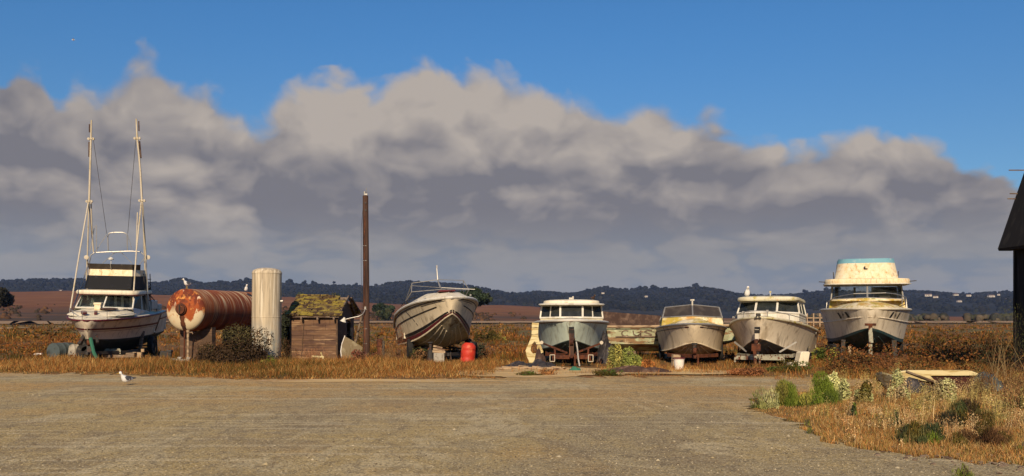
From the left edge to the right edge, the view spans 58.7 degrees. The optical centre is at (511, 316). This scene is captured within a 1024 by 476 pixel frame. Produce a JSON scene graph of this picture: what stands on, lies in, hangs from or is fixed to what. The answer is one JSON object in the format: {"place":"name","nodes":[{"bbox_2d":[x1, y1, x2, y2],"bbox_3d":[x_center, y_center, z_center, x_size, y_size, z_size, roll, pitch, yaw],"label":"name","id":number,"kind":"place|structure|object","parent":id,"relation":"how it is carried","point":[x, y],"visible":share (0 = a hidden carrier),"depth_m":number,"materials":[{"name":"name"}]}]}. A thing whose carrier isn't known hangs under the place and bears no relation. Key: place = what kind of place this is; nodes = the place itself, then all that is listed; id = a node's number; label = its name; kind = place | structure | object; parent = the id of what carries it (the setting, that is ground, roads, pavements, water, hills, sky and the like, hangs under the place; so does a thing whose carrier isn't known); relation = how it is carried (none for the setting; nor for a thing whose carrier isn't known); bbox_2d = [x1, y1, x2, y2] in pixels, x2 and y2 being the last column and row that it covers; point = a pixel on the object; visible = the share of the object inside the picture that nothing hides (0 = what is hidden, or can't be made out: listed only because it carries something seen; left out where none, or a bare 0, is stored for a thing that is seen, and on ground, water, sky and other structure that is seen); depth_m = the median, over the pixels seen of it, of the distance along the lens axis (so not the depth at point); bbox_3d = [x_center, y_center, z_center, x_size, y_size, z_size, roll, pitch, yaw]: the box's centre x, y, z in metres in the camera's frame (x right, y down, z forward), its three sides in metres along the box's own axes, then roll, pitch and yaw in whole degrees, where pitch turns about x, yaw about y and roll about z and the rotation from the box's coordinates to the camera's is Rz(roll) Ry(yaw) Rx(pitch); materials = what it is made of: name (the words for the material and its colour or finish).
{"place":"outdoors","nodes":[
{"label":"outdoors","id":0,"kind":"place"},
{"bbox_2d":[0,321,167,323],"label":"mudflat","id":1,"kind":"structure","parent":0,"point":[29,322],"depth_m":216.86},
{"bbox_2d":[0,351,503,371],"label":"dry grass","id":2,"kind":"structure","parent":0,"point":[194,362],"depth_m":26.52,"materials":[{"name":"plant"}]},
{"bbox_2d":[0,291,963,321],"bbox_3d":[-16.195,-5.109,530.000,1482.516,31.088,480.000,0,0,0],"label":"field","id":3,"kind":"structure","parent":0,"point":[30,301],"depth_m":427.23,"materials":[{"name":"plant"}]},
{"bbox_2d":[0,304,526,320],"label":"field scrub","id":4,"kind":"object","parent":3,"relation":"on","point":[12,310],"visible":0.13,"depth_m":335.57,"materials":[{"name":"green plant"}]},
{"bbox_2d":[372,302,384,310],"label":"field bush","id":5,"kind":"object","parent":3,"relation":"on","point":[379,306],"visible":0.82,"depth_m":318.99,"materials":[{"name":"green plant"}]},
{"bbox_2d":[0,333,1012,361],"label":"dry grass","id":6,"kind":"structure","parent":0,"point":[510,356],"depth_m":39.39,"materials":[{"name":"plant"}]},
{"bbox_2d":[0,280,1012,317],"bbox_3d":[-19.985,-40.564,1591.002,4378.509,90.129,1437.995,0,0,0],"label":"hills","id":7,"kind":"structure","parent":0,"point":[992,306],"depth_m":1480.22,"materials":[{"name":"plant"}]},
{"bbox_2d":[0,277,1012,312],"bbox_3d":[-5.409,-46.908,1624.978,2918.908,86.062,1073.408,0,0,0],"label":"hillside woodland","id":8,"kind":"object","parent":7,"relation":"on","point":[655,301],"visible":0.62,"depth_m":1633.34,"materials":[{"name":"green plant"}]},
{"bbox_2d":[0,318,1022,464],"bbox_3d":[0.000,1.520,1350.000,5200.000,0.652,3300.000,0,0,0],"label":"ground","id":9,"kind":"structure","parent":0,"point":[690,361],"depth_m":31.30,"materials":[{"name":"soil"}]},
{"bbox_2d":[0,286,14,307],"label":"tree","id":10,"kind":"object","parent":9,"relation":"on","point":[6,298],"visible":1,"depth_m":149.96,"materials":[{"name":"green plant"}]},
{"bbox_2d":[47,342,73,357],"bbox_3d":[-15.959,1.220,32.300,0.624,0.624,0.800,0,0,20],"label":"steel drum","id":11,"kind":"object","parent":9,"relation":"on","point":[56,348],"visible":0.62,"depth_m":31.96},
{"bbox_2d":[67,344,77,357],"bbox_3d":[-15.597,1.250,32.600,0.800,0.562,0.562,0,0,-40],"label":"concrete block","id":12,"kind":"object","parent":9,"relation":"on","point":[72,349],"visible":0.24,"depth_m":32.31,"materials":[{"name":"concrete"}]},
{"bbox_2d":[76,342,89,358],"bbox_3d":[-15.061,1.200,32.200,0.660,0.655,0.200,11,-21,0],"label":"tyre","id":13,"kind":"object","parent":9,"relation":"on","point":[82,347],"visible":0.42,"depth_m":32.11,"materials":[{"name":"rubber"}]},
{"bbox_2d":[77,331,157,357],"bbox_3d":[-15.227,0.962,34.621,2.520,1.085,7.085,0,0,-11],"label":"boat trailer","id":14,"kind":"object","parent":9,"relation":"on","point":[151,345],"visible":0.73,"depth_m":33.10,"materials":[{"name":"metal"}]},
{"bbox_2d":[66,119,166,357],"bbox_3d":[-15.143,-3.033,34.587,2.997,9.103,7.637,1,2,-11],"label":"fishing boat","id":15,"kind":"object","parent":14,"relation":"on","point":[122,311],"visible":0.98,"depth_m":34.26,"materials":[{"name":"white plastic"}]},
{"bbox_2d":[103,353,136,357],"bbox_3d":[-13.985,1.365,32.471,1.116,0.170,0.271,0,0,-4],"label":"scrap timber","id":16,"kind":"object","parent":9,"relation":"on","point":[128,355],"visible":0.82,"depth_m":32.37,"materials":[{"name":"brown wood"}]},
{"bbox_2d":[167,289,251,359],"bbox_3d":[-10.710,0.266,33.208,1.456,2.468,5.038,0,0,13],"label":"storage tank","id":17,"kind":"object","parent":9,"relation":"on","point":[205,315],"visible":0.75,"depth_m":31.74,"materials":[{"name":"metal"}]},
{"bbox_2d":[195,322,274,364],"bbox_3d":[-8.521,0.844,28.110,2.435,1.393,1.889,0,0,0],"label":"shrub","id":18,"kind":"object","parent":9,"relation":"on","point":[237,348],"visible":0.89,"depth_m":27.94,"materials":[{"name":"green plant"}]},
{"bbox_2d":[252,268,282,357],"bbox_3d":[-8.065,-0.050,30.000,1.051,3.140,1.010,1,0,0],"label":"vertical tank","id":19,"kind":"object","parent":9,"relation":"on","point":[267,301],"visible":0.81,"depth_m":29.60,"materials":[{"name":"metal"}]},
{"bbox_2d":[281,310,289,356],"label":"shrub","id":20,"kind":"object","parent":9,"relation":"on","point":[285,326],"visible":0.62,"depth_m":33.27,"materials":[{"name":"green plant"}]},
{"bbox_2d":[276,338,298,359],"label":"shrub","id":21,"kind":"object","parent":9,"relation":"on","point":[284,353],"visible":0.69,"depth_m":29.71,"materials":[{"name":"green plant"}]},
{"bbox_2d":[295,348,330,359],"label":"shrub","id":22,"kind":"object","parent":9,"relation":"on","point":[313,354],"visible":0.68,"depth_m":29.85,"materials":[{"name":"brown plant"}]},
{"bbox_2d":[285,294,360,359],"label":"shed","id":23,"kind":"structure","parent":9,"relation":"on","point":[315,322],"depth_m":30.99,"materials":[{"name":"brown wood"}]},
{"bbox_2d":[340,335,362,358],"bbox_3d":[-5.429,1.069,30.791,0.744,0.887,0.051,0,-12,0],"label":"broken panel","id":24,"kind":"object","parent":9,"relation":"on","point":[348,346],"visible":0.7,"depth_m":30.80,"materials":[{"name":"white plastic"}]},
{"bbox_2d":[340,188,369,356],"bbox_3d":[-5.260,-1.430,30.589,1.025,5.861,0.323,0,0,-26],"label":"utility pole","id":25,"kind":"object","parent":9,"relation":"on","point":[366,328],"visible":0.97,"depth_m":30.71,"materials":[{"name":"brown wood"}]},
{"bbox_2d":[350,349,368,362],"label":"shrub","id":26,"kind":"object","parent":9,"relation":"on","point":[356,352],"visible":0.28,"depth_m":29.00,"materials":[{"name":"brown plant"}]},
{"bbox_2d":[371,339,384,356],"bbox_3d":[-4.606,1.116,30.606,0.634,0.772,0.208,0,0,0],"label":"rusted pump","id":27,"kind":"object","parent":9,"relation":"on","point":[380,343],"visible":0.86,"depth_m":30.54,"materials":[{"name":"metal"}]},
{"bbox_2d":[378,339,404,358],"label":"shrub","id":28,"kind":"object","parent":9,"relation":"on","point":[388,353],"visible":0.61,"depth_m":29.99,"materials":[{"name":"brown plant"}]},
{"bbox_2d":[390,324,422,357],"bbox_3d":[-3.840,0.750,33.255,1.270,1.509,0.809,0,0,0],"label":"shrub","id":29,"kind":"object","parent":9,"relation":"on","point":[405,352],"visible":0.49,"depth_m":33.30,"materials":[{"name":"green plant"}]},
{"bbox_2d":[409,347,434,360],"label":"shrub","id":30,"kind":"object","parent":9,"relation":"on","point":[420,352],"visible":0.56,"depth_m":30.19,"materials":[{"name":"brown plant"}]},
{"bbox_2d":[432,345,445,361],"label":"keel blocks","id":31,"kind":"object","parent":9,"relation":"on","point":[438,352],"depth_m":29.48,"materials":[{"name":"wood"}]},
{"bbox_2d":[407,338,471,360],"bbox_3d":[-2.625,1.140,32.953,2.320,0.720,4.600,0,0,-12],"label":"boat trailer","id":32,"kind":"object","parent":9,"relation":"on","point":[455,351],"visible":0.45,"depth_m":32.55,"materials":[{"name":"metal"}]},
{"bbox_2d":[393,265,477,349],"bbox_3d":[-2.669,-0.316,32.841,2.990,2.946,7.358,-3,-2,-12],"label":"cabin cruiser","id":33,"kind":"object","parent":32,"relation":"on","point":[441,317],"visible":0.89,"depth_m":30.73,"materials":[{"name":"plastic"}]},
{"bbox_2d":[460,342,475,361],"bbox_3d":[-1.406,1.156,29.212,0.470,0.730,0.466,5,-2,-23],"label":"plastic drum","id":34,"kind":"object","parent":9,"relation":"on","point":[468,351],"visible":0.77,"depth_m":29.02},
{"bbox_2d":[458,287,492,319],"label":"tree","id":35,"kind":"object","parent":9,"relation":"on","point":[483,298],"visible":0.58,"depth_m":187.81,"materials":[{"name":"green plant"}]},
{"bbox_2d":[478,344,487,358],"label":"shrub","id":36,"kind":"object","parent":9,"relation":"on","point":[481,349],"visible":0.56,"depth_m":30.55,"materials":[{"name":"green plant"}]},
{"bbox_2d":[473,327,505,341],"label":"shrub","id":37,"kind":"object","parent":9,"relation":"on","point":[482,337],"visible":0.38,"depth_m":46.55,"materials":[{"name":"green plant"}]},
{"bbox_2d":[0,321,1012,359],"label":"marsh weeds","id":38,"kind":"object","parent":9,"relation":"on","point":[68,332],"visible":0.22,"depth_m":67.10,"materials":[{"name":"brown plant"}]},
{"bbox_2d":[0,323,1012,340],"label":"dry grass","id":39,"kind":"structure","parent":9,"relation":"on","point":[483,328],"depth_m":84.69,"materials":[{"name":"plant"}]},
{"bbox_2d":[0,355,1023,380],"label":"dry grass","id":40,"kind":"structure","parent":9,"relation":"on","point":[308,373],"depth_m":24.32,"materials":[{"name":"plant"}]},
{"bbox_2d":[526,323,542,362],"bbox_3d":[0.700,0.844,28.046,0.552,1.318,0.100,2,-4,0],"label":"boat rudder","id":41,"kind":"object","parent":9,"relation":"on","point":[529,353],"visible":0.82,"depth_m":28.00,"materials":[{"name":"beige paint"}]},
{"bbox_2d":[453,367,624,377],"bbox_3d":[0.609,1.480,24.652,5.440,0.001,4.840,0,0,28],"label":"dirt patch","id":42,"kind":"object","parent":9,"relation":"on","point":[511,373],"visible":0.56,"depth_m":23.79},
{"bbox_2d":[537,368,557,374],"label":"shrub","id":43,"kind":"object","parent":42,"relation":"on","point":[547,372],"visible":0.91,"depth_m":23.31,"materials":[{"name":"brown plant"}]},
{"bbox_2d":[528,359,554,366],"bbox_3d":[0.861,1.352,26.589,0.960,0.266,0.740,0,0,0],"label":"tarp","id":44,"kind":"object","parent":9,"relation":"on","point":[539,362],"visible":0.69,"depth_m":26.43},
{"bbox_2d":[540,327,602,366],"bbox_3d":[1.955,0.900,29.935,2.220,1.200,5.700,0,0,4],"label":"trailer","id":45,"kind":"object","parent":9,"relation":"on","point":[577,355],"visible":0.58,"depth_m":27.61,"materials":[{"name":"metal"}]},
{"bbox_2d":[534,296,608,353],"bbox_3d":[1.996,0.352,30.573,2.607,2.060,6.043,0,0,4],"label":"cabin boat","id":46,"kind":"object","parent":45,"relation":"on","point":[582,317],"visible":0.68,"depth_m":29.29,"materials":[{"name":"white plastic"}]},
{"bbox_2d":[594,331,613,362],"bbox_3d":[3.045,0.965,29.503,0.726,1.040,0.969,0,0,0],"label":"tarp","id":47,"kind":"object","parent":9,"relation":"on","point":[603,353],"visible":0.69,"depth_m":29.24,"materials":[{"name":"fabric"}]},
{"bbox_2d":[592,369,623,375],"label":"shrub","id":48,"kind":"object","parent":9,"relation":"on","point":[603,372],"visible":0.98,"depth_m":23.16,"materials":[{"name":"green plant"}]},
{"bbox_2d":[606,343,623,368],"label":"shrub","id":49,"kind":"object","parent":9,"relation":"on","point":[615,358],"visible":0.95,"depth_m":26.20,"materials":[{"name":"green plant"}]},
{"bbox_2d":[622,346,641,365],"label":"shrub","id":50,"kind":"object","parent":9,"relation":"on","point":[631,358],"visible":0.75,"depth_m":26.35,"materials":[{"name":"green plant"}]},
{"bbox_2d":[641,358,654,367],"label":"shrub","id":51,"kind":"object","parent":9,"relation":"on","point":[649,362],"visible":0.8,"depth_m":26.20,"materials":[{"name":"brown plant"}]},
{"bbox_2d":[573,369,729,373],"bbox_3d":[3.979,1.474,24.467,4.877,0.001,2.241,0,0,0],"label":"dirt patch","id":52,"kind":"object","parent":9,"relation":"on","point":[690,372],"visible":0.45,"depth_m":24.12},
{"bbox_2d":[606,365,671,371],"bbox_3d":[3.375,1.397,24.595,2.023,0.177,0.737,0,0,0],"label":"tarp","id":53,"kind":"object","parent":52,"relation":"on","point":[629,368],"visible":0.76,"depth_m":24.41,"materials":[{"name":"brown fabric"}]},
{"bbox_2d":[603,311,735,350],"bbox_3d":[5.913,0.540,33.602,5.653,1.480,1.884,0,0,2],"label":"derelict hull","id":54,"kind":"object","parent":9,"relation":"on","point":[636,332],"visible":0.41,"depth_m":32.89,"materials":[{"name":"brown wood"}]},
{"bbox_2d":[673,357,684,369],"bbox_3d":[4.697,1.323,25.600,0.344,0.355,0.340,0,0,0],"label":"bucket","id":55,"kind":"object","parent":9,"relation":"on","point":[678,362],"visible":0.82,"depth_m":25.48,"materials":[{"name":"white plastic"}]},
{"bbox_2d":[659,343,722,365],"bbox_3d":[5.963,1.150,30.156,2.170,0.700,5.000,0,0,9],"label":"trailer","id":56,"kind":"object","parent":9,"relation":"on","point":[719,355],"visible":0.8,"depth_m":29.11,"materials":[{"name":"metal"}]},
{"bbox_2d":[655,299,726,358],"bbox_3d":[6.035,0.424,30.597,2.445,1.976,5.338,0,-1,9],"label":"runabout","id":57,"kind":"object","parent":56,"relation":"on","point":[680,329],"visible":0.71,"depth_m":29.43,"materials":[{"name":"plastic"}]},
{"bbox_2d":[727,367,766,375],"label":"shrub","id":58,"kind":"object","parent":9,"relation":"on","point":[748,371],"visible":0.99,"depth_m":23.36,"materials":[{"name":"brown plant"}]},
{"bbox_2d":[750,384,779,408],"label":"shrub","id":59,"kind":"object","parent":9,"relation":"on","point":[762,404],"visible":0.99,"depth_m":14.81,"materials":[{"name":"green plant"}]},
{"bbox_2d":[734,327,809,365],"bbox_3d":[8.366,0.904,29.753,2.320,1.208,5.643,0,0,23],"label":"trailer","id":60,"kind":"object","parent":9,"relation":"on","point":[755,356],"visible":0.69,"depth_m":27.77,"materials":[{"name":"paint"}]},
{"bbox_2d":[729,291,818,362],"bbox_3d":[8.633,0.359,30.383,2.863,2.442,6.143,0,-2,23],"label":"cabin boat","id":61,"kind":"object","parent":60,"relation":"on","point":[780,329],"visible":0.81,"depth_m":29.12,"materials":[{"name":"white plastic"}]},
{"bbox_2d":[774,378,797,406],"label":"shrub","id":62,"kind":"object","parent":9,"relation":"on","point":[787,395],"visible":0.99,"depth_m":15.17,"materials":[{"name":"green plant"}]},
{"bbox_2d":[765,359,814,371],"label":"shrub","id":63,"kind":"object","parent":9,"relation":"on","point":[794,364],"visible":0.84,"depth_m":24.81,"materials":[{"name":"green plant"}]},
{"bbox_2d":[787,351,809,365],"bbox_3d":[8.609,1.260,27.404,0.597,0.440,0.350,0,0,-6],"label":"seat moulding","id":64,"kind":"object","parent":9,"relation":"on","point":[801,356],"visible":0.67,"depth_m":27.25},
{"bbox_2d":[795,392,822,406],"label":"shrub","id":65,"kind":"object","parent":9,"relation":"on","point":[804,400],"visible":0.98,"depth_m":15.15,"materials":[{"name":"green plant"}]},
{"bbox_2d":[807,371,841,404],"bbox_3d":[5.280,1.194,15.403,0.660,0.634,0.428,0,0,-41],"label":"shrub","id":66,"kind":"object","parent":9,"relation":"on","point":[823,385],"visible":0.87,"depth_m":15.38,"materials":[{"name":"green plant"}]},
{"bbox_2d":[811,347,839,361],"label":"shrub","id":67,"kind":"object","parent":9,"relation":"on","point":[820,353],"visible":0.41,"depth_m":29.64,"materials":[{"name":"green plant"}]},
{"bbox_2d":[828,371,850,399],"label":"shrub","id":68,"kind":"object","parent":9,"relation":"on","point":[838,385],"visible":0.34,"depth_m":16.22,"materials":[{"name":"beige plant"}]},
{"bbox_2d":[853,380,873,402],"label":"shrub","id":69,"kind":"object","parent":9,"relation":"on","point":[866,387],"visible":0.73,"depth_m":15.80,"materials":[{"name":"green plant"}]},
{"bbox_2d":[828,323,902,359],"bbox_3d":[12.664,0.858,32.496,2.620,1.295,6.693,0,0,19],"label":"trailer","id":70,"kind":"object","parent":9,"relation":"on","point":[870,332],"visible":0.34,"depth_m":30.61,"materials":[{"name":"metal"}]},
{"bbox_2d":[819,258,915,352],"bbox_3d":[12.899,-0.382,33.168,3.243,3.469,7.643,0,1,19],"label":"flybridge boat","id":71,"kind":"object","parent":70,"relation":"on","point":[886,310],"visible":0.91,"depth_m":31.85,"materials":[{"name":"plastic"}]},
{"bbox_2d":[843,351,893,364],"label":"shrub","id":72,"kind":"object","parent":9,"relation":"on","point":[868,358],"visible":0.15,"depth_m":27.96,"materials":[{"name":"brown plant"}]},
{"bbox_2d":[865,354,914,368],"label":"shrub","id":73,"kind":"object","parent":9,"relation":"on","point":[889,363],"visible":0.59,"depth_m":26.03,"materials":[{"name":"brown plant"}]},
{"bbox_2d":[886,368,909,400],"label":"shrub","id":74,"kind":"object","parent":9,"relation":"on","point":[902,390],"visible":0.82,"depth_m":16.38,"materials":[{"name":"beige plant"}]},
{"bbox_2d":[808,312,1012,320],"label":"marsh scrub","id":75,"kind":"object","parent":9,"relation":"on","point":[943,316],"visible":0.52,"depth_m":334.28,"materials":[{"name":"brown plant"}]},
{"bbox_2d":[807,362,1023,425],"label":"pale weed seedheads","id":76,"kind":"object","parent":9,"relation":"on","point":[919,407],"visible":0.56,"depth_m":14.14,"materials":[{"name":"beige plant"}]},
{"bbox_2d":[809,363,1023,429],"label":"pale weed stalks","id":77,"kind":"object","parent":9,"relation":"on","point":[992,407],"visible":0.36,"depth_m":14.10,"materials":[{"name":"beige plant"}]},
{"bbox_2d":[904,377,933,392],"bbox_3d":[7.901,1.332,17.904,0.804,0.307,0.318,0,0,0],"label":"tarp","id":78,"kind":"object","parent":9,"relation":"on","point":[916,384],"visible":0.48,"depth_m":17.81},
{"bbox_2d":[895,419,947,445],"bbox_3d":[4.860,1.353,10.744,0.588,0.317,0.472,0,0,0],"label":"shrub","id":79,"kind":"object","parent":9,"relation":"on","point":[921,433],"visible":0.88,"depth_m":10.68,"materials":[{"name":"green plant"}]},
{"bbox_2d":[824,338,1023,377],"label":"rusty brush","id":80,"kind":"object","parent":9,"relation":"on","point":[924,352],"visible":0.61,"depth_m":25.46,"materials":[{"name":"brown plant"}]},
{"bbox_2d":[876,370,977,391],"bbox_3d":[8.445,1.307,18.635,1.756,0.481,0.988,0,0,-2],"label":"skiff","id":81,"kind":"object","parent":9,"relation":"on","point":[930,376],"visible":0.6,"depth_m":18.22,"materials":[{"name":"beige paint"}]},
{"bbox_2d":[834,378,1023,444],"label":"brown weed seedheads","id":82,"kind":"object","parent":9,"relation":"on","point":[871,423],"visible":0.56,"depth_m":12.25,"materials":[{"name":"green plant"}]},
{"bbox_2d":[835,377,1023,446],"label":"brown weed stalks","id":83,"kind":"object","parent":9,"relation":"on","point":[948,437],"visible":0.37,"depth_m":12.25,"materials":[{"name":"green plant"}]},
{"bbox_2d":[910,324,956,358],"bbox_3d":[14.823,0.807,31.619,2.048,1.395,1.465,0,0,0],"label":"shrub","id":84,"kind":"object","parent":9,"relation":"on","point":[927,347],"visible":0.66,"depth_m":31.64,"materials":[{"name":"brown plant"}]},
{"bbox_2d":[871,364,997,403],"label":"tall weed seedheads","id":85,"kind":"object","parent":9,"relation":"on","point":[925,390],"visible":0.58,"depth_m":15.56,"materials":[{"name":"beige plant"}]},
{"bbox_2d":[872,364,997,407],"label":"tall weed stalks","id":86,"kind":"object","parent":9,"relation":"on","point":[980,391],"visible":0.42,"depth_m":15.45,"materials":[{"name":"brown plant"}]},
{"bbox_2d":[932,377,957,402],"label":"shrub","id":87,"kind":"object","parent":9,"relation":"on","point":[949,387],"visible":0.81,"depth_m":15.84,"materials":[{"name":"beige plant"}]},
{"bbox_2d":[875,446,1023,473],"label":"rubble edge","id":88,"kind":"object","parent":9,"relation":"on","point":[1002,464],"visible":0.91,"depth_m":9.42,"materials":[{"name":"brown stone"}]},
{"bbox_2d":[934,323,989,361],"bbox_3d":[14.999,0.834,30.278,1.824,1.344,1.185,0,0,19],"label":"shrub","id":89,"kind":"object","parent":9,"relation":"on","point":[962,347],"visible":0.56,"depth_m":30.30,"materials":[{"name":"brown plant"}]},
{"bbox_2d":[933,397,994,428],"bbox_3d":[6.051,1.281,12.233,0.745,0.460,0.502,0,0,0],"label":"shrub","id":90,"kind":"object","parent":9,"relation":"on","point":[962,408],"visible":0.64,"depth_m":12.18,"materials":[{"name":"green plant"}]},
{"bbox_2d":[951,417,1014,447],"bbox_3d":[5.390,1.320,10.462,0.712,0.369,0.406,0,0,10],"label":"shrub","id":91,"kind":"object","parent":9,"relation":"on","point":[988,434],"visible":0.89,"depth_m":10.37,"materials":[{"name":"brown plant"}]},
{"bbox_2d":[974,372,1009,390],"bbox_3d":[9.713,1.300,18.611,0.734,0.369,0.855,0,0,0],"label":"tarp","id":92,"kind":"object","parent":9,"relation":"on","point":[994,378],"visible":0.19,"depth_m":18.39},
{"bbox_2d":[979,332,1010,358],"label":"shrub","id":93,"kind":"object","parent":9,"relation":"on","point":[990,344],"visible":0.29,"depth_m":31.75,"materials":[{"name":"brown plant"}]},
{"bbox_2d":[968,350,1023,397],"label":"shrub","id":94,"kind":"object","parent":9,"relation":"on","point":[990,379],"visible":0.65,"depth_m":16.89,"materials":[{"name":"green plant"}]},
{"bbox_2d":[970,303,1023,373],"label":"shrub","id":95,"kind":"object","parent":9,"relation":"on","point":[991,342],"visible":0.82,"depth_m":22.53,"materials":[{"name":"brown plant"}]},
{"bbox_2d":[986,341,1023,399],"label":"dead twigs","id":96,"kind":"object","parent":9,"relation":"on","point":[999,356],"visible":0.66,"depth_m":18.40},
{"bbox_2d":[999,374,1023,409],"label":"shrub","id":97,"kind":"object","parent":9,"relation":"on","point":[1011,397],"visible":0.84,"depth_m":14.68,"materials":[{"name":"brown plant"}]},
{"bbox_2d":[0,372,1023,475],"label":"gravel lot","id":98,"kind":"structure","parent":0,"point":[183,389],"depth_m":11.92,"materials":[{"name":"gravel"}]},
{"bbox_2d":[118,371,136,382],"bbox_3d":[-8.408,1.305,19.874,0.158,0.252,0.466,0,0,32],"label":"gull","id":99,"kind":"object","parent":98,"relation":"on","point":[124,378],"visible":1,"depth_m":19.80,"materials":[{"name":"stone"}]},
{"bbox_2d":[241,379,515,381],"bbox_3d":[-3.408,1.482,21.255,7.349,0.001,1.117,0,0,0],"label":"dirt patch","id":100,"kind":"object","parent":98,"relation":"on","point":[370,380],"visible":1,"depth_m":21.20,"materials":[{"name":"soil"}]},
{"bbox_2d":[0,375,1016,473],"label":"loose stones","id":101,"kind":"object","parent":98,"relation":"on","point":[333,453],"visible":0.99,"depth_m":10.49,"materials":[{"name":"gravel"}]},
{"bbox_2d":[950,463,974,475],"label":"shrub","id":102,"kind":"object","parent":98,"relation":"on","point":[965,471],"visible":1,"depth_m":8.29,"materials":[{"name":"green plant"}]},
{"bbox_2d":[0,0,1023,295],"label":"sky","id":103,"kind":"structure","parent":0,"point":[516,146],"materials":[{"name":"blue"}]},
{"bbox_2d":[354,321,1012,322],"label":"mudflat","id":104,"kind":"structure","parent":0,"point":[725,321],"depth_m":263.76,"materials":[{"name":"soil"}]},
{"bbox_2d":[379,307,392,320],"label":"field bush","id":105,"kind":"object","parent":104,"relation":"on","point":[385,314],"visible":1,"depth_m":289.09,"materials":[{"name":"green plant"}]},
{"bbox_2d":[750,375,1023,465],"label":"dry grass","id":106,"kind":"structure","parent":0,"point":[867,441],"depth_m":11.65,"materials":[{"name":"plant"}]},
{"bbox_2d":[998,170,1023,370],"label":"barn","id":107,"kind":"structure","parent":0,"point":[1012,238],"depth_m":24.45,"materials":[{"name":"grey wood"}]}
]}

